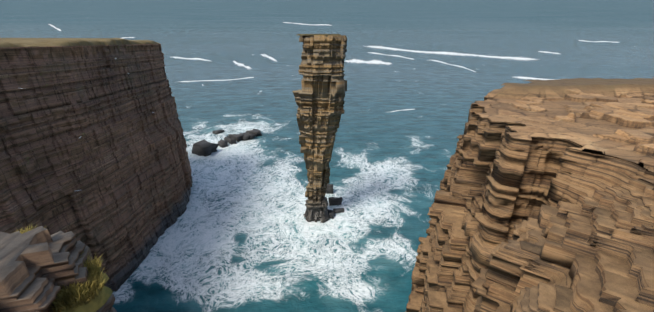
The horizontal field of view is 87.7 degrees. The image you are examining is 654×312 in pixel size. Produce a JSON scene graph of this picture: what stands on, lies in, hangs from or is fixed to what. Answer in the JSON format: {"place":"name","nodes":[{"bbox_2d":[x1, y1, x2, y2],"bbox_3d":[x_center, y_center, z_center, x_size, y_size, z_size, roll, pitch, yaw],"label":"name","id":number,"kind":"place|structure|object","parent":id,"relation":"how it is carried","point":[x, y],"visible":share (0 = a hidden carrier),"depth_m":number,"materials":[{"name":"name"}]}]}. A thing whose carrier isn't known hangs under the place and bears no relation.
{"place":"outdoors","nodes":[
{"label":"outdoors","id":0,"kind":"place"},
{"bbox_2d":[0,226,116,311],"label":"outcrop","id":1,"kind":"object","parent":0,"point":[39,265],"visible":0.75,"depth_m":7.89,"materials":[{"name":"brown stone"}]},
{"bbox_2d":[17,224,106,311],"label":"outcrop grass","id":2,"kind":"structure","parent":1,"relation":"on","point":[65,297],"depth_m":8.27,"materials":[{"name":"green plant"}]},
{"bbox_2d":[54,268,112,311],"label":"outcrop turf mounds","id":3,"kind":"object","parent":1,"relation":"on","point":[97,303],"visible":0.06,"depth_m":8.41,"materials":[{"name":"green plant"}]},
{"bbox_2d":[0,44,192,290],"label":"cliff","id":4,"kind":"structure","parent":0,"point":[122,164],"depth_m":67.92,"materials":[{"name":"brown stone"}]},
{"bbox_2d":[0,38,159,47],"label":"clifftop ground","id":5,"kind":"structure","parent":4,"relation":"on","point":[24,42],"depth_m":63.49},
{"bbox_2d":[0,0,653,311],"bbox_3d":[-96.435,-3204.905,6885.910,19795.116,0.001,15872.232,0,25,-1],"label":"sea","id":6,"kind":"structure","parent":0,"point":[241,234],"depth_m":193.10,"materials":[{"name":"liquid"}]},
{"bbox_2d":[192,129,261,156],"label":"rocks","id":7,"kind":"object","parent":6,"relation":"in","point":[204,148],"visible":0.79,"depth_m":144.29,"materials":[{"name":"grey stone"}]},
{"bbox_2d":[292,35,346,222],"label":"sea stack","id":8,"kind":"object","parent":6,"relation":"in","point":[319,98],"visible":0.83,"depth_m":82.32,"materials":[{"name":"brown stone"}]},
{"bbox_2d":[296,34,340,35],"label":"turf stack","id":9,"kind":"object","parent":8,"relation":"on","point":[315,34],"visible":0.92,"depth_m":74.76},
{"bbox_2d":[49,22,616,111],"bbox_3d":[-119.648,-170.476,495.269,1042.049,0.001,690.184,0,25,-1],"label":"foam streaks","id":10,"kind":"object","parent":6,"relation":"on","point":[377,62],"visible":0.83,"depth_m":343.04,"materials":[{"name":"white liquid"}]},
{"bbox_2d":[326,184,343,218],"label":"fallen rock blocks","id":11,"kind":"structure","parent":6,"relation":"in","point":[334,201],"depth_m":104.01,"materials":[{"name":"grey stone"}]},
{"bbox_2d":[405,95,653,311],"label":"cliff","id":12,"kind":"structure","parent":0,"point":[539,224],"depth_m":15.83,"materials":[{"name":"brown stone"}]},
{"bbox_2d":[472,78,653,153],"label":"clifftop ground","id":13,"kind":"structure","parent":0,"point":[609,116],"depth_m":24.27,"materials":[{"name":"brown stone"}]},
{"bbox_2d":[603,147,653,183],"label":"cliff pavement","id":14,"kind":"structure","parent":0,"point":[646,157],"depth_m":15.17,"materials":[{"name":"brown stone"}]}
]}

